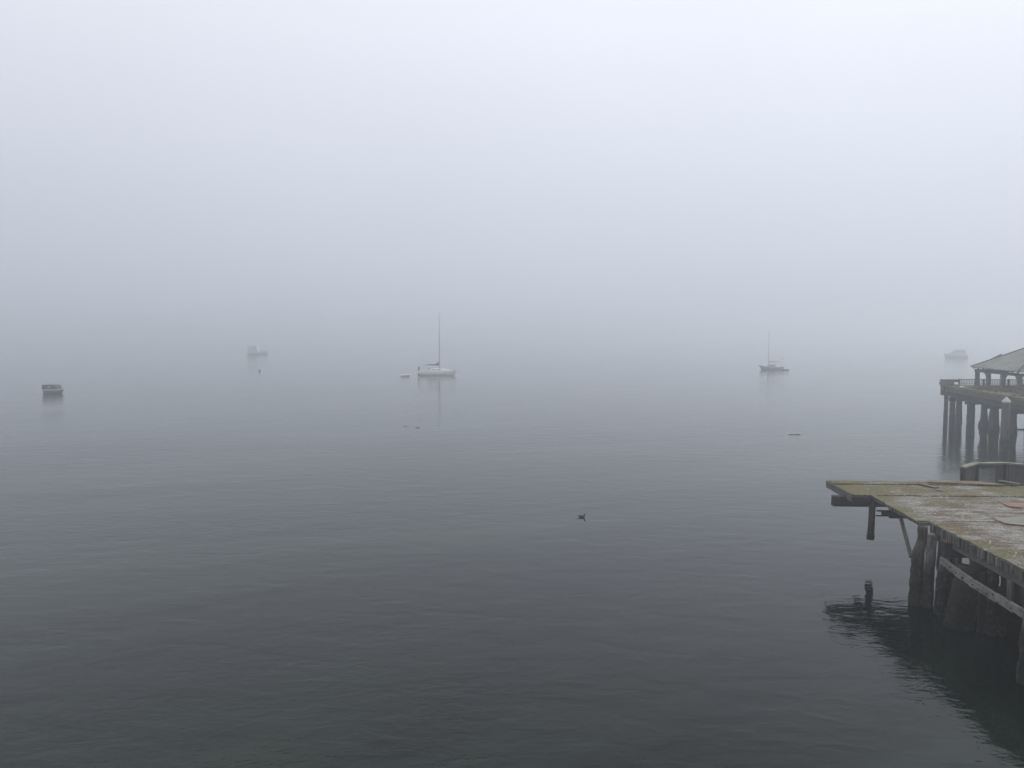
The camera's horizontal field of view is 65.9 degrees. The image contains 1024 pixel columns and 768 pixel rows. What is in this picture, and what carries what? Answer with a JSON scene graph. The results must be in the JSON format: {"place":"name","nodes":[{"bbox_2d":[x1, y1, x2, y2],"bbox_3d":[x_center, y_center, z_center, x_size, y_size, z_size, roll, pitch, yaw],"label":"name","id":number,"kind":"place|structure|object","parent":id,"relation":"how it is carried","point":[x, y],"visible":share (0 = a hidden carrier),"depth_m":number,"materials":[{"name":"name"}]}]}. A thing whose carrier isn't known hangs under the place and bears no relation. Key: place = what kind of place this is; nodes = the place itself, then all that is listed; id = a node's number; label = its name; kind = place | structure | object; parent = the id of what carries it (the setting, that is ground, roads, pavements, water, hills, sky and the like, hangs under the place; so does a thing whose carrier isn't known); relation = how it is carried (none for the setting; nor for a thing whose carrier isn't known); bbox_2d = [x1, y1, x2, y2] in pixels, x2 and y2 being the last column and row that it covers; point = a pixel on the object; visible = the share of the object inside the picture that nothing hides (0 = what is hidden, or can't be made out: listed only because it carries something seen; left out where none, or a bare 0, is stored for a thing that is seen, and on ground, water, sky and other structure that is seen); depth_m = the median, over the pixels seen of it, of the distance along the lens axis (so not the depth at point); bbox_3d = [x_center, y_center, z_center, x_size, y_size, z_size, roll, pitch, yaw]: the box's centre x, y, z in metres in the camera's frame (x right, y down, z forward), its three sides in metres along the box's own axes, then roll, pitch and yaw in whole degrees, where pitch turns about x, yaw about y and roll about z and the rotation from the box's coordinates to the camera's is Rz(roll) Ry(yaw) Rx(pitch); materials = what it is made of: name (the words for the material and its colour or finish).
{"place":"outdoors","nodes":[
{"label":"outdoors","id":0,"kind":"place"},
{"bbox_2d":[0,333,1023,767],"bbox_3d":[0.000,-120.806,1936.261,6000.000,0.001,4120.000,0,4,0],"label":"water","id":1,"kind":"structure","parent":0,"point":[286,551],"depth_m":35.19,"materials":[{"name":"grey liquid"}]},
{"bbox_2d":[42,384,64,392],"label":"motorboat","id":2,"kind":"object","parent":1,"relation":"on","point":[51,388],"visible":0.94,"depth_m":126.25,"materials":[{"name":"grey paint"}]},
{"bbox_2d":[247,346,267,353],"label":"motorboat","id":3,"kind":"object","parent":1,"relation":"on","point":[253,350],"visible":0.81,"depth_m":336.20,"materials":[{"name":"grey paint"}]},
{"bbox_2d":[417,312,456,374],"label":"sailboat","id":4,"kind":"object","parent":1,"relation":"on","point":[433,371],"visible":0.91,"depth_m":177.93,"materials":[{"name":"white"}]},
{"bbox_2d":[759,342,783,369],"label":"sailboat","id":5,"kind":"object","parent":1,"relation":"on","point":[771,367],"visible":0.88,"depth_m":202.68,"materials":[{"name":"grey"}]},
{"bbox_2d":[826,480,1023,685],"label":"wooden pier","id":6,"kind":"structure","parent":1,"relation":"in","point":[964,593],"depth_m":28.43,"materials":[{"name":"wood"}]},
{"bbox_2d":[917,483,938,487],"bbox_3d":[18.675,4.556,35.443,0.223,0.050,0.984,-1,4,-21],"label":"brown board","id":7,"kind":"object","parent":6,"relation":"on","point":[927,485],"visible":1,"depth_m":35.33,"materials":[{"name":"wood"}]},
{"bbox_2d":[892,489,1023,556],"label":"shell litter","id":8,"kind":"object","parent":6,"relation":"on","point":[955,513],"visible":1,"depth_m":30.66,"materials":[{"name":"grey"}]},
{"bbox_2d":[928,480,1005,485],"bbox_3d":[20.630,4.488,36.009,3.232,0.070,0.618,1,4,11],"label":"curled board","id":9,"kind":"object","parent":6,"relation":"on","point":[959,482],"visible":1,"depth_m":35.88,"materials":[{"name":"wood"}]},
{"bbox_2d":[959,462,1023,485],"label":"parapet","id":10,"kind":"structure","parent":6,"relation":"on","point":[1010,471],"depth_m":37.56,"materials":[{"name":"grey wood"}]},
{"bbox_2d":[992,516,1023,525],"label":"plywood sheet","id":11,"kind":"object","parent":6,"relation":"on","point":[1014,520],"visible":1,"depth_m":29.03,"materials":[{"name":"grey wood"}]},
{"bbox_2d":[997,480,1019,484],"bbox_3d":[22.475,4.447,35.719,0.224,0.050,0.921,-2,4,-23],"label":"grey board","id":12,"kind":"object","parent":6,"relation":"on","point":[1008,482],"visible":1,"depth_m":35.68,"materials":[{"name":"grey wood"}]},
{"bbox_2d":[1002,503,1023,507],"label":"red board","id":13,"kind":"object","parent":6,"relation":"on","point":[1019,505],"visible":1,"depth_m":31.63,"materials":[{"name":"red wood"}]},
{"bbox_2d":[943,349,967,356],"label":"motorboat","id":14,"kind":"object","parent":1,"relation":"on","point":[957,353],"visible":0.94,"depth_m":295.74,"materials":[{"name":"grey paint"}]},
{"bbox_2d":[939,379,1023,446],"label":"wooden pier","id":15,"kind":"structure","parent":1,"relation":"in","point":[992,402],"depth_m":74.09,"materials":[{"name":"grey wood"}]},
{"bbox_2d":[949,383,1023,396],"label":"weeds","id":16,"kind":"object","parent":15,"relation":"on","point":[999,389],"visible":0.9,"depth_m":74.57,"materials":[{"name":"plant"}]},
{"bbox_2d":[958,379,1023,384],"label":"railing","id":17,"kind":"object","parent":15,"relation":"on","point":[1008,381],"visible":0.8,"depth_m":81.38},
{"bbox_2d":[970,348,1023,390],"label":"pavilion","id":18,"kind":"structure","parent":15,"relation":"on","point":[1006,365],"depth_m":77.34,"materials":[{"name":"grey"}]},
{"bbox_2d":[999,397,1010,452],"bbox_3d":[40.552,3.783,64.906,0.823,5.500,0.800,0,4,0],"label":"mooring pile","id":19,"kind":"object","parent":1,"relation":"in","point":[1004,443],"visible":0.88,"depth_m":64.64,"materials":[{"name":"grey wood"}]},
{"bbox_2d":[0,0,1023,332],"label":"sky","id":20,"kind":"structure","parent":0,"point":[167,166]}
]}

